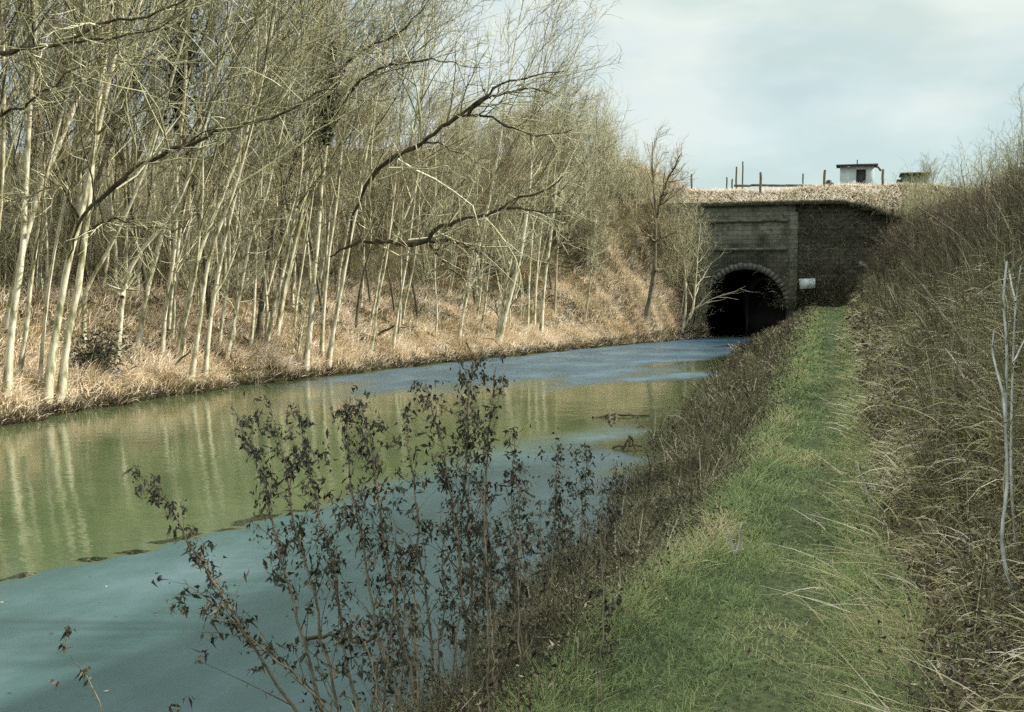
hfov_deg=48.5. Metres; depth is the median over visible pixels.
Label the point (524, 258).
brush shrub
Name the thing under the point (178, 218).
brush shrub
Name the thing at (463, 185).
wood tree
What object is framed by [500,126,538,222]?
wood tree
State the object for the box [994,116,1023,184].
ridge shrub
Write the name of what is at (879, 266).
bramble shrub
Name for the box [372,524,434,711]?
dead weed
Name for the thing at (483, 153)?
wood tree
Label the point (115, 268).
wood tree
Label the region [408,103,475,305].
wood tree
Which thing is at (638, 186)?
wood tree
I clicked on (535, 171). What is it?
brush shrub
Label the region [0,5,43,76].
wood tree
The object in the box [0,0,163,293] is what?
wood tree
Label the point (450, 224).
bare tree
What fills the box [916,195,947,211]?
ridge shrub
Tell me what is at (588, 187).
brush shrub
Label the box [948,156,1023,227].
bramble shrub
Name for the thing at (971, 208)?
bramble shrub
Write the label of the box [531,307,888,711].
path
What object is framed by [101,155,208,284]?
brush shrub
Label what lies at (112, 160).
wood tree
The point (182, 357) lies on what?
leaning stick
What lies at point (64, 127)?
wood tree
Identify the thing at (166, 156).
wood tree
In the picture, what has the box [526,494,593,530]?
dead weed
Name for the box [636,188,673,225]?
brush shrub
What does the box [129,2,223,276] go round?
wood tree
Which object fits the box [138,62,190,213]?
wood tree
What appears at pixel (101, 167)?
wood tree
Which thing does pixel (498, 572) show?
dead weed
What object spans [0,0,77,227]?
wood tree
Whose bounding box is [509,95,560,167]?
brush shrub
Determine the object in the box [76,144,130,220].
brush shrub
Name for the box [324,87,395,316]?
wood tree
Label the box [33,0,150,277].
wood tree
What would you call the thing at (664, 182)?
brush shrub
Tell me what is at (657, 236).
brush shrub
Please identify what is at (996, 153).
ridge shrub
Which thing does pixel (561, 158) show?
wood tree
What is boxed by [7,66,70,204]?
wood tree
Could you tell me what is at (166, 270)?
brush shrub
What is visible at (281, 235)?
wood tree
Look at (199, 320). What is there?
bare tree
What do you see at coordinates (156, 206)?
brush shrub
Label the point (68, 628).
dead weed
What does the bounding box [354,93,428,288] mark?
wood tree
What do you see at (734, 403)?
dead weed
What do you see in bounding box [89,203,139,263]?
brush shrub
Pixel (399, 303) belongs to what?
bare tree
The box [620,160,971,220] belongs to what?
crest grass
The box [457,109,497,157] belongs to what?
brush shrub
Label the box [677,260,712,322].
brush shrub
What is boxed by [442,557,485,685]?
dead weed
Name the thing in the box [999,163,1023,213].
bramble shrub
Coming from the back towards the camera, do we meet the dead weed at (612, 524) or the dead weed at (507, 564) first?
the dead weed at (612, 524)
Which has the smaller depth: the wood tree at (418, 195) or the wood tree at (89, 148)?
the wood tree at (89, 148)
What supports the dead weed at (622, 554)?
on the ground at (612, 225)
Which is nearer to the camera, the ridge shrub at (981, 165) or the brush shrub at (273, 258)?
the brush shrub at (273, 258)
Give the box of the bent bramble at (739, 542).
[735,522,742,555]
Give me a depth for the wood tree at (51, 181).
29.57 m
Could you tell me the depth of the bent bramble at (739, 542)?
7.83 m
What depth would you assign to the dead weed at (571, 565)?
7.05 m
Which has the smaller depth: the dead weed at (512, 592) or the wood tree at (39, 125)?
the dead weed at (512, 592)
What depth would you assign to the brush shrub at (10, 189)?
38.00 m
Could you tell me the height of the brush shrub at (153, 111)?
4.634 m
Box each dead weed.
[49,623,102,711]
[121,464,298,711]
[151,564,352,711]
[168,695,194,711]
[226,406,330,711]
[236,372,345,711]
[266,397,371,711]
[321,380,408,710]
[327,388,441,711]
[328,613,413,711]
[339,513,411,710]
[352,597,401,711]
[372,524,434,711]
[373,598,433,687]
[383,404,480,704]
[383,532,434,710]
[392,588,424,684]
[400,379,480,694]
[405,513,465,697]
[424,342,545,694]
[434,518,483,698]
[437,608,474,658]
[439,368,514,665]
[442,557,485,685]
[452,484,513,711]
[452,563,482,632]
[457,532,502,662]
[467,557,510,711]
[477,562,498,641]
[479,539,509,636]
[483,543,530,679]
[485,512,554,711]
[486,513,527,646]
[487,424,548,649]
[489,536,536,649]
[506,476,548,672]
[517,493,556,600]
[526,427,580,607]
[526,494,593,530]
[533,499,587,588]
[533,516,569,566]
[546,511,579,571]
[551,536,590,618]
[556,562,599,589]
[559,531,590,554]
[560,440,612,599]
[572,522,652,589]
[580,523,631,711]
[585,462,631,551]
[585,498,614,541]
[589,456,626,567]
[592,514,627,583]
[593,525,635,561]
[594,564,607,588]
[604,500,629,563]
[614,473,644,513]
[624,412,647,430]
[632,494,682,544]
[636,467,685,492]
[638,488,652,517]
[639,476,669,518]
[668,471,708,515]
[669,417,695,446]
[673,447,710,471]
[699,365,720,389]
[728,397,742,412]
[749,391,789,414]
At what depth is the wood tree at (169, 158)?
43.58 m
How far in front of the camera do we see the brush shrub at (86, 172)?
43.44 m
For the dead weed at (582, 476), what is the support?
on the ground at (612, 225)
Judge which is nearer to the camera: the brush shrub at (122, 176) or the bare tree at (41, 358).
the bare tree at (41, 358)
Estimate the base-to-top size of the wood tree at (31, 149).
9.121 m
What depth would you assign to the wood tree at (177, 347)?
28.21 m
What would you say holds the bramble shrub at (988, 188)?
on the ground at (612, 225)
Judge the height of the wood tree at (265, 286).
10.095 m
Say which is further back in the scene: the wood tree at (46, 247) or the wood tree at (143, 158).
the wood tree at (143, 158)
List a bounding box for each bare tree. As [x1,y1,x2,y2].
[0,0,150,397]
[0,0,234,145]
[0,0,388,402]
[27,0,192,385]
[56,0,338,402]
[75,0,208,346]
[95,0,436,365]
[117,0,297,354]
[188,0,389,381]
[199,0,412,345]
[202,0,393,377]
[208,0,437,359]
[214,0,330,351]
[233,0,623,357]
[238,0,510,370]
[254,0,394,334]
[326,0,621,366]
[361,0,526,355]
[388,0,516,351]
[457,0,623,339]
[476,0,620,342]
[496,59,608,323]
[514,29,645,326]
[533,71,618,314]
[539,59,630,332]
[575,213,620,320]
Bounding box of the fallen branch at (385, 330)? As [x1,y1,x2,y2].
[377,324,394,335]
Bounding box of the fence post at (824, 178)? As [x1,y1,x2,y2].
[823,170,825,186]
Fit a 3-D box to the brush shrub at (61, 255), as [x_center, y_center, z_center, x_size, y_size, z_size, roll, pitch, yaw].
[-12.021,-3.326,29.731,2.958,3.677,2.771,-2,4,-31]
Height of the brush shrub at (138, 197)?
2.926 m
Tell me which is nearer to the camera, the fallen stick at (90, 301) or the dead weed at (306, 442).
the dead weed at (306, 442)
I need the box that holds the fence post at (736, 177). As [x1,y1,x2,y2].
[735,167,737,188]
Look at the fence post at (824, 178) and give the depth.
62.23 m
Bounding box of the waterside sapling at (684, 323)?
[664,192,759,332]
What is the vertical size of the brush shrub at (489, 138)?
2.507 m
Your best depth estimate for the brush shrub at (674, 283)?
57.02 m
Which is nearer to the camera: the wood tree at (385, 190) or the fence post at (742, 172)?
the wood tree at (385, 190)
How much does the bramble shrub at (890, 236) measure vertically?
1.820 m
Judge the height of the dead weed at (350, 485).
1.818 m
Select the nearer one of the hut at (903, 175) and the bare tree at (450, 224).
the bare tree at (450, 224)
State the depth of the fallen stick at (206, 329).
30.67 m
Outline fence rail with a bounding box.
[734,184,807,186]
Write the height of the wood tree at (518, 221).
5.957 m
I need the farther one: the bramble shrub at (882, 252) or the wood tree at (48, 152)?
the bramble shrub at (882, 252)
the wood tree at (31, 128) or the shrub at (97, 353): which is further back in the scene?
the wood tree at (31, 128)
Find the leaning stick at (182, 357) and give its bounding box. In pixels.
[170,350,190,367]
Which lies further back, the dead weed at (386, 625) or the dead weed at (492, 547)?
the dead weed at (492, 547)
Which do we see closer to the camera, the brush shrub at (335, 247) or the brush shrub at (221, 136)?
the brush shrub at (335, 247)
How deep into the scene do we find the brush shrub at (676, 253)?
57.51 m
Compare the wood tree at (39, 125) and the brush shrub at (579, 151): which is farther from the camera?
the brush shrub at (579, 151)
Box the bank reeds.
[314,308,817,711]
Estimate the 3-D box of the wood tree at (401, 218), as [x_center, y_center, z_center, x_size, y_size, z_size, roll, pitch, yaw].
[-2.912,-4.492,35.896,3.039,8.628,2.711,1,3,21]
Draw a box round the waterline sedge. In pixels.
[0,325,710,426]
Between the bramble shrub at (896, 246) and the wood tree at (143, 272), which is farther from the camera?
the bramble shrub at (896, 246)
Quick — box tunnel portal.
[657,199,897,334]
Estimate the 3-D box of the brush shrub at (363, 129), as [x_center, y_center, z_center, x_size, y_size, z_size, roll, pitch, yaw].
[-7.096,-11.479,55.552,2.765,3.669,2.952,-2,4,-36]
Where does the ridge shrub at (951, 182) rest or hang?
on the ground at (612, 225)
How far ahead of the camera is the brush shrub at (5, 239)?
27.89 m
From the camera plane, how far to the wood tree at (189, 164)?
28.26 m
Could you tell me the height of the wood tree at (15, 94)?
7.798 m
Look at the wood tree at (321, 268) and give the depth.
39.88 m
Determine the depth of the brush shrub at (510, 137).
56.90 m
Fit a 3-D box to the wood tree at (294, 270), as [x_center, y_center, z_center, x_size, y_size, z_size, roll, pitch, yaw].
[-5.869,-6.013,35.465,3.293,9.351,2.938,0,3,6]
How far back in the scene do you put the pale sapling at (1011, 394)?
5.77 m
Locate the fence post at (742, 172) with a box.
[742,161,743,188]
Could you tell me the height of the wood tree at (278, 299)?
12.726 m
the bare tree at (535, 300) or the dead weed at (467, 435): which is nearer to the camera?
the dead weed at (467, 435)
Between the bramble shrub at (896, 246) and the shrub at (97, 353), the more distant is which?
the bramble shrub at (896, 246)
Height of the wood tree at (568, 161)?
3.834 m
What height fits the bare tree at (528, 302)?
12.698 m
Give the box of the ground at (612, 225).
[0,147,1023,711]
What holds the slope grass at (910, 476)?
on the ground at (612, 225)
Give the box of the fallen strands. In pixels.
[737,311,1015,711]
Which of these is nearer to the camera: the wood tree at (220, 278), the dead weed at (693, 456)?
the dead weed at (693, 456)
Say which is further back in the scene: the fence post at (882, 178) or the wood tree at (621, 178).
the fence post at (882, 178)
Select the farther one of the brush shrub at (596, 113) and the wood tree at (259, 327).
the brush shrub at (596, 113)
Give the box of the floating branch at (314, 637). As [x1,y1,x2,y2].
[304,632,383,643]
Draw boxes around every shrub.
[0,131,70,291]
[0,157,66,287]
[0,164,41,255]
[0,183,93,292]
[0,211,19,282]
[2,161,22,234]
[3,175,21,223]
[4,167,113,289]
[4,175,101,242]
[5,113,26,167]
[5,150,60,214]
[6,109,49,182]
[18,123,130,262]
[18,169,108,276]
[52,189,132,286]
[54,182,131,282]
[58,130,113,204]
[59,136,113,193]
[60,309,146,381]
[71,86,130,184]
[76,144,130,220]
[84,164,145,259]
[86,214,134,276]
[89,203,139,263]
[91,211,168,286]
[100,135,146,213]
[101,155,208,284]
[109,174,165,227]
[110,154,162,207]
[114,188,160,247]
[118,195,202,293]
[126,148,159,204]
[133,73,168,153]
[133,215,165,268]
[136,166,221,257]
[138,182,178,258]
[141,163,172,197]
[141,181,212,270]
[148,204,221,285]
[153,207,233,304]
[179,174,233,227]
[192,90,242,181]
[193,155,225,198]
[205,173,264,235]
[210,144,275,244]
[231,196,313,293]
[233,193,288,264]
[246,177,279,236]
[249,174,313,246]
[267,157,308,211]
[298,205,352,288]
[302,204,351,270]
[306,212,358,274]
[308,175,379,276]
[311,210,374,283]
[335,59,384,157]
[351,56,412,160]
[351,91,375,153]
[352,247,382,281]
[371,237,415,288]
[388,248,421,282]
[405,218,458,273]
[412,243,447,288]
[415,243,464,296]
[425,126,475,221]
[429,103,484,165]
[449,219,476,264]
[453,219,494,272]
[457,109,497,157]
[473,111,504,157]
[475,207,516,250]
[478,105,503,155]
[479,98,528,155]
[486,216,544,275]
[493,106,547,198]
[493,112,529,155]
[496,88,548,155]
[506,193,540,234]
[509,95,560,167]
[512,149,555,190]
[518,185,557,244]
[526,132,550,168]
[528,108,560,159]
[543,119,579,161]
[551,146,626,254]
[554,81,609,159]
[554,152,588,200]
[555,107,612,183]
[555,149,622,251]
[556,130,583,163]
[563,204,606,258]
[568,88,629,184]
[570,160,606,206]
[574,76,648,172]
[579,88,626,174]
[592,110,626,178]
[601,127,632,172]
[605,144,642,204]
[605,157,636,198]
[606,124,637,182]
[609,150,648,201]
[623,160,650,201]
[626,135,673,202]
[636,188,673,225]
[638,187,671,223]
[642,208,671,248]
[643,217,677,257]
[644,199,705,267]
[645,205,685,238]
[646,216,690,290]
[647,219,676,255]
[649,201,691,252]
[650,164,684,202]
[650,246,675,276]
[651,223,687,275]
[651,237,691,277]
[657,228,695,289]
[658,248,692,296]
[660,224,697,275]
[663,230,700,273]
[664,256,689,291]
[666,223,723,290]
[667,261,692,298]
[670,275,711,318]
[675,249,702,303]
[676,266,724,329]
[676,276,703,312]
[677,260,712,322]
[693,282,716,318]
[861,242,885,274]
[867,254,900,278]
[869,233,898,269]
[872,219,913,247]
[876,226,918,255]
[876,234,912,260]
[880,238,907,275]
[881,159,946,220]
[885,211,916,239]
[885,215,913,241]
[891,214,942,271]
[893,214,916,235]
[893,226,917,261]
[897,191,946,238]
[899,234,942,275]
[900,172,933,202]
[900,196,924,221]
[900,199,927,220]
[902,160,952,220]
[905,256,948,283]
[907,171,943,213]
[912,165,1022,261]
[913,187,951,230]
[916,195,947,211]
[919,153,950,184]
[919,218,959,247]
[920,207,947,229]
[921,204,939,223]
[925,180,964,204]
[927,185,1012,268]
[928,180,951,206]
[931,167,976,193]
[933,219,988,274]
[934,144,986,198]
[935,194,1005,234]
[936,175,972,201]
[937,201,966,222]
[938,195,983,223]
[939,227,998,259]
[944,175,1006,241]
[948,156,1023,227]
[949,131,998,186]
[954,185,1013,249]
[955,182,972,201]
[966,169,1013,205]
[970,157,986,193]
[974,166,1018,210]
[975,83,1023,173]
[982,122,1021,186]
[982,145,1020,184]
[986,154,1022,185]
[993,174,1023,205]
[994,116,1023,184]
[994,138,1021,177]
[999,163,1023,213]
[1001,162,1023,214]
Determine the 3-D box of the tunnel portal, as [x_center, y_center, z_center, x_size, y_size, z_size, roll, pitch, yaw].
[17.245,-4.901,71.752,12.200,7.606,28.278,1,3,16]
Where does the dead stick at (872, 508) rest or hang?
on the ground at (612, 225)
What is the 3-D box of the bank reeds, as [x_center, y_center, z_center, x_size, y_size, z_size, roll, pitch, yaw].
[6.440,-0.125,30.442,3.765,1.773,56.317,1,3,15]
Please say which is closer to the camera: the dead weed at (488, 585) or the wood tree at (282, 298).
the dead weed at (488, 585)
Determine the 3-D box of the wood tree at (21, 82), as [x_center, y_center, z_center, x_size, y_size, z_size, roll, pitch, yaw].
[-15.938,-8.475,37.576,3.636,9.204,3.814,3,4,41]
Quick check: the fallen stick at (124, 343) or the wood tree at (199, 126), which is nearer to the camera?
the fallen stick at (124, 343)
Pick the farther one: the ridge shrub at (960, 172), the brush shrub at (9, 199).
the ridge shrub at (960, 172)
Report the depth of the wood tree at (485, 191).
48.71 m
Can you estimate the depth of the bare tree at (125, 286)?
25.72 m
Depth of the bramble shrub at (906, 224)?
49.67 m
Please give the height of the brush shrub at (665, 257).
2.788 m
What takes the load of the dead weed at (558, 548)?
on the ground at (612, 225)
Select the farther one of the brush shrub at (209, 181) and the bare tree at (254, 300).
the brush shrub at (209, 181)
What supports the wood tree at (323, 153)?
on the ground at (612, 225)
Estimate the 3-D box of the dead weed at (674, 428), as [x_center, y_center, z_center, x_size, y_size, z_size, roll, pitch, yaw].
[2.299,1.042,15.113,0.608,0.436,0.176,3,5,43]
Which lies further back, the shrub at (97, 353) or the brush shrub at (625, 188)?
the brush shrub at (625, 188)
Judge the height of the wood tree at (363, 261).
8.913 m
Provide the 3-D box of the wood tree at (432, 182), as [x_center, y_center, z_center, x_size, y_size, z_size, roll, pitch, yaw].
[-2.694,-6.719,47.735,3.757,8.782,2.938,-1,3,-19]
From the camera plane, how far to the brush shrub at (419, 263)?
48.24 m
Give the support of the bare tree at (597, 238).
on the ground at (612, 225)
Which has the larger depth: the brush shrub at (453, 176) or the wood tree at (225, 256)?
the brush shrub at (453, 176)
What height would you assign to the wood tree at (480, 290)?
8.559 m
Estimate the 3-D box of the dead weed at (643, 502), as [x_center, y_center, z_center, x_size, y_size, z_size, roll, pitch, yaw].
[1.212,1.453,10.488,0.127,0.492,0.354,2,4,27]
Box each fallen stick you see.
[88,300,110,309]
[122,337,136,366]
[187,322,233,335]
[427,332,459,355]
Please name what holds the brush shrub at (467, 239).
on the ground at (612, 225)
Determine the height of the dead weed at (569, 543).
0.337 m
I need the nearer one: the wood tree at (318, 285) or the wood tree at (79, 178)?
the wood tree at (79, 178)
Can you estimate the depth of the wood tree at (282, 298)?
33.21 m
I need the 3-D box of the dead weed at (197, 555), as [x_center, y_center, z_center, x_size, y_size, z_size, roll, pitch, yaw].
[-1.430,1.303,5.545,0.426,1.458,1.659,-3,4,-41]
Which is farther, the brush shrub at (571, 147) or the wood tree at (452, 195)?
the brush shrub at (571, 147)
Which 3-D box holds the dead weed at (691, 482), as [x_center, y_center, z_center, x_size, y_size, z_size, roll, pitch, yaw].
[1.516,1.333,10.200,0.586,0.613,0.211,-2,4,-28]
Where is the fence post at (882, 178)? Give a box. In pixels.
[881,169,883,185]
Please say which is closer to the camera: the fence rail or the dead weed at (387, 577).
the dead weed at (387, 577)
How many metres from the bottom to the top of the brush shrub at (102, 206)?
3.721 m
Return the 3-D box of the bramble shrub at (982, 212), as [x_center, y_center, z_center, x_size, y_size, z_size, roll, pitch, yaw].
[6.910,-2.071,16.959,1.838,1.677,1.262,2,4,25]
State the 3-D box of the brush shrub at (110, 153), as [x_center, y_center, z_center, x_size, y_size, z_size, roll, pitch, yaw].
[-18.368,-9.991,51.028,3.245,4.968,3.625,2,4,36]
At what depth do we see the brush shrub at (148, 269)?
33.36 m
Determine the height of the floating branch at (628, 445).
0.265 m
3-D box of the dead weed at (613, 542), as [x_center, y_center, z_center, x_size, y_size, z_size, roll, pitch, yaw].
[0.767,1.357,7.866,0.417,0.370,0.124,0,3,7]
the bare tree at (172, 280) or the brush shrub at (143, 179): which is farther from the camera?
the brush shrub at (143, 179)
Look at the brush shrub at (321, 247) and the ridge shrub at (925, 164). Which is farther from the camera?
the ridge shrub at (925, 164)
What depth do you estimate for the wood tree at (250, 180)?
38.80 m
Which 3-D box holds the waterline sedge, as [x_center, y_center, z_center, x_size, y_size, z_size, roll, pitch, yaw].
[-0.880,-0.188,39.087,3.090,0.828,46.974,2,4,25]
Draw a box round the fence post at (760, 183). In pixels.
[759,172,761,194]
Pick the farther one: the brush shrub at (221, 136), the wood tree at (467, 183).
the brush shrub at (221, 136)
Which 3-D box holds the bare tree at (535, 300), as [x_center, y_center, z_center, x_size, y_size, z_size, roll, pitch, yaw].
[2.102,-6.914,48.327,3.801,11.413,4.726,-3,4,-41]
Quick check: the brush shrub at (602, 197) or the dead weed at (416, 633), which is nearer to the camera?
the dead weed at (416, 633)
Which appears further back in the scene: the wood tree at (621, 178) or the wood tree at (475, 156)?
the wood tree at (621, 178)
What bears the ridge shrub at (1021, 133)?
on the ground at (612, 225)
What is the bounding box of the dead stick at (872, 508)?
[856,460,876,517]
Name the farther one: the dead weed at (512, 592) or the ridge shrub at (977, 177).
the ridge shrub at (977, 177)
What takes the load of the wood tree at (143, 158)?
on the ground at (612, 225)
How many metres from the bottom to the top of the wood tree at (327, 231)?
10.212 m
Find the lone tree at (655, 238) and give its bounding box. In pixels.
[619,120,696,322]
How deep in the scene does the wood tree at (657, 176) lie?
58.14 m
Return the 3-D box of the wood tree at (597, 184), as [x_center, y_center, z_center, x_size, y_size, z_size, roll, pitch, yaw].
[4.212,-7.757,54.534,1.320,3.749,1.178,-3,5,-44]
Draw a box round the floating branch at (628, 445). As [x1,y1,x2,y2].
[612,435,641,451]
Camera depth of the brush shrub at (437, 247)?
50.41 m
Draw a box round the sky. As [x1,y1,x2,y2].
[0,0,1023,190]
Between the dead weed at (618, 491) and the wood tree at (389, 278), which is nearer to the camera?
the dead weed at (618, 491)
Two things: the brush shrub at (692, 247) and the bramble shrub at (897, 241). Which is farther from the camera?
the brush shrub at (692, 247)
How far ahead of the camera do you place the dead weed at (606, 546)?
5.19 m
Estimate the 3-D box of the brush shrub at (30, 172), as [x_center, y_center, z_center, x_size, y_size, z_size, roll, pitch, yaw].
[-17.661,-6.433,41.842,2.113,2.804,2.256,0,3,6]
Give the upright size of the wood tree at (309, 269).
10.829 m
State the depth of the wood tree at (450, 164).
48.20 m
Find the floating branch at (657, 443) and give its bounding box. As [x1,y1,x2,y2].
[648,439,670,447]
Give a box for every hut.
[836,160,881,184]
[896,172,928,184]
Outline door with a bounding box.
[856,169,865,184]
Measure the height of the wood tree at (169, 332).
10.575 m
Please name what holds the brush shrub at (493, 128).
on the ground at (612, 225)
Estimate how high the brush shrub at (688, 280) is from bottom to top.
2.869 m
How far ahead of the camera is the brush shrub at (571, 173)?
54.85 m
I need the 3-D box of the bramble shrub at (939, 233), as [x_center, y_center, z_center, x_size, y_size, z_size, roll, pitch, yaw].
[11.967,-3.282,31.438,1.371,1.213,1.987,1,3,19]
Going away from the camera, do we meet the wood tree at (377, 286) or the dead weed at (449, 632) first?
the dead weed at (449, 632)
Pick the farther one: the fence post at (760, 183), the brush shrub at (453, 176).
the fence post at (760, 183)
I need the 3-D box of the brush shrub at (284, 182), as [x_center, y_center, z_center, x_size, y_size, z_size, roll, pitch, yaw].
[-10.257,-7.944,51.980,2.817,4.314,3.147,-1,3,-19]
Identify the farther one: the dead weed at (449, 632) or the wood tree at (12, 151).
the wood tree at (12, 151)
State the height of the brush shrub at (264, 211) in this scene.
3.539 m
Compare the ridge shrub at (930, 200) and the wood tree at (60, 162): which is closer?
the wood tree at (60, 162)
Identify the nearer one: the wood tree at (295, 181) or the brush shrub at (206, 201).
the wood tree at (295, 181)
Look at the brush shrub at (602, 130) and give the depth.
56.73 m
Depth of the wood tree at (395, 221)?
46.87 m
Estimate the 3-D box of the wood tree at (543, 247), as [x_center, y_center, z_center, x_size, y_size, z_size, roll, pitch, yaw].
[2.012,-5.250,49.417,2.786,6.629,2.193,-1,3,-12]
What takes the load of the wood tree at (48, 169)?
on the ground at (612, 225)
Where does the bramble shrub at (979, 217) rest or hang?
on the ground at (612, 225)
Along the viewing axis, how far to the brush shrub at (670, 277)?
57.18 m
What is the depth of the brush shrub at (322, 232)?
45.92 m
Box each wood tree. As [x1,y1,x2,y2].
[0,0,26,95]
[0,0,55,149]
[0,0,67,87]
[0,0,67,133]
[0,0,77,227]
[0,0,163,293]
[0,1,55,281]
[0,1,69,143]
[0,1,99,289]
[0,2,66,71]
[0,2,103,274]
[0,4,88,287]
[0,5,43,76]
[0,5,84,282]
[0,6,49,262]
[0,6,75,138]
[0,23,37,129]
[2,0,209,328]
[5,0,157,282]
[5,1,146,289]
[7,0,145,298]
[7,3,195,292]
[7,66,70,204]
[9,0,184,381]
[10,2,142,254]
[16,0,151,297]
[18,0,210,306]
[19,5,139,259]
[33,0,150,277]
[34,0,160,288]
[39,2,178,281]
[54,53,131,186]
[55,21,111,273]
[61,51,163,274]
[65,0,177,294]
[85,112,113,217]
[87,0,166,278]
[87,91,130,227]
[88,0,213,294]
[99,0,195,289]
[100,5,249,280]
[110,0,247,319]
[115,0,303,295]
[116,0,295,341]
[128,107,172,224]
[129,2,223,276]
[129,27,248,339]
[135,0,326,347]
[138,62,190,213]
[139,20,221,277]
[142,82,190,212]
[144,32,230,203]
[144,99,201,209]
[161,0,310,331]
[168,0,296,361]
[175,0,353,353]
[193,0,338,280]
[194,2,291,303]
[197,27,277,265]
[201,5,299,277]
[208,39,293,276]
[208,66,290,201]
[209,0,369,340]
[210,1,326,343]
[211,1,361,279]
[217,0,348,284]
[217,15,340,341]
[223,4,350,307]
[225,32,322,310]
[229,1,337,306]
[231,71,321,281]
[239,0,347,271]
[244,2,337,315]
[255,117,305,221]
[259,0,366,299]
[262,12,339,266]
[263,93,312,242]
[264,0,418,348]
[264,86,323,281]
[273,7,366,305]
[274,0,415,313]
[274,0,446,335]
[274,26,393,332]
[281,0,408,324]
[294,13,384,243]
[297,34,375,273]
[310,0,410,302]
[315,1,428,292]
[323,73,380,306]
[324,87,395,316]
[325,30,436,298]
[326,56,438,327]
[335,95,405,273]
[341,51,421,307]
[341,90,418,321]
[343,87,402,276]
[353,79,407,286]
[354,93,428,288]
[368,72,482,327]
[371,71,457,339]
[371,129,401,248]
[380,108,444,278]
[399,73,475,326]
[405,123,449,264]
[407,95,489,286]
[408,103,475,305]
[412,132,491,334]
[420,94,492,290]
[421,85,491,288]
[425,160,458,276]
[427,86,501,272]
[436,95,491,288]
[437,100,506,270]
[439,125,493,274]
[446,96,500,296]
[446,113,510,306]
[449,103,525,291]
[453,112,507,250]
[454,93,524,289]
[457,124,494,291]
[459,105,532,314]
[460,120,541,308]
[463,102,544,301]
[472,94,539,317]
[473,110,512,214]
[480,100,560,327]
[486,129,537,265]
[493,180,536,327]
[498,104,559,296]
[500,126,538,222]
[506,177,549,310]
[512,130,553,291]
[513,145,578,299]
[528,162,584,307]
[563,139,577,212]
[583,158,610,229]
[609,168,626,220]
[610,158,632,210]
[630,163,645,213]
[651,143,690,245]
[651,158,677,220]
[657,168,702,257]
[659,166,694,258]
[667,196,695,272]
[671,202,715,316]
[676,176,713,260]
[689,217,725,279]
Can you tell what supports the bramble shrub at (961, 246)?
on the ground at (612, 225)
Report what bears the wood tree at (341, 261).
on the ground at (612, 225)
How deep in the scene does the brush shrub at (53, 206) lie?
36.17 m
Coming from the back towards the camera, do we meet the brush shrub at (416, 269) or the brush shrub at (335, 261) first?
the brush shrub at (416, 269)
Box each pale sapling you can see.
[953,228,1023,611]
[958,238,1023,557]
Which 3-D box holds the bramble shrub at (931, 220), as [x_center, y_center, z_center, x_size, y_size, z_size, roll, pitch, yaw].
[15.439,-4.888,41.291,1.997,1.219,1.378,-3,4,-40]
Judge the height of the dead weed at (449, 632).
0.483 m
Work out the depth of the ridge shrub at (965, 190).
46.02 m
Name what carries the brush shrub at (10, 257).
on the ground at (612, 225)
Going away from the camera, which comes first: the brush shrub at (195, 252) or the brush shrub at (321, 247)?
the brush shrub at (195, 252)
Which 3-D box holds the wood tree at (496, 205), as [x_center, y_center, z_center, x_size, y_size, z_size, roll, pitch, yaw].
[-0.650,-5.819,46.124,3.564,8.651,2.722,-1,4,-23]
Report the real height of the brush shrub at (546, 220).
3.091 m
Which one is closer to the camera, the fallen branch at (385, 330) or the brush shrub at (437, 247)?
the fallen branch at (385, 330)
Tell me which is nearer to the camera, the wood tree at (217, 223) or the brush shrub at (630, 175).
the wood tree at (217, 223)
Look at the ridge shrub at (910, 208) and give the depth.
54.53 m
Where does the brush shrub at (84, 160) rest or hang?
on the ground at (612, 225)
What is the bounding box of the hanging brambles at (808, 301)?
[745,197,911,309]
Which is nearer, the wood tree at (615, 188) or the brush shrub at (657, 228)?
the wood tree at (615, 188)
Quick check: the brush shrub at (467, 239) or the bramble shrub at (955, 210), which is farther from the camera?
the brush shrub at (467, 239)
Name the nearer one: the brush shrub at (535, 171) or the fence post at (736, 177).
the brush shrub at (535, 171)
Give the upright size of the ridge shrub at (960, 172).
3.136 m
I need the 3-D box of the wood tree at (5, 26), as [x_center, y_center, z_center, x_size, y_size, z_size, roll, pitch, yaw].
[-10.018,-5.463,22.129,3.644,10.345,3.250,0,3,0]
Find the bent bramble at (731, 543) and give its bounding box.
[727,530,734,556]
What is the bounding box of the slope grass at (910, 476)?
[832,191,1023,711]
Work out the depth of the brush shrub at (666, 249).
57.48 m
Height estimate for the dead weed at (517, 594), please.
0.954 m
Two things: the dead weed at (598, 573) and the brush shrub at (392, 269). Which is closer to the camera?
the dead weed at (598, 573)
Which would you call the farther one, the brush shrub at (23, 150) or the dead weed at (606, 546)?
the brush shrub at (23, 150)
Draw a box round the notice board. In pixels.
[799,278,814,288]
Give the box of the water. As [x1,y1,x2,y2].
[0,323,777,711]

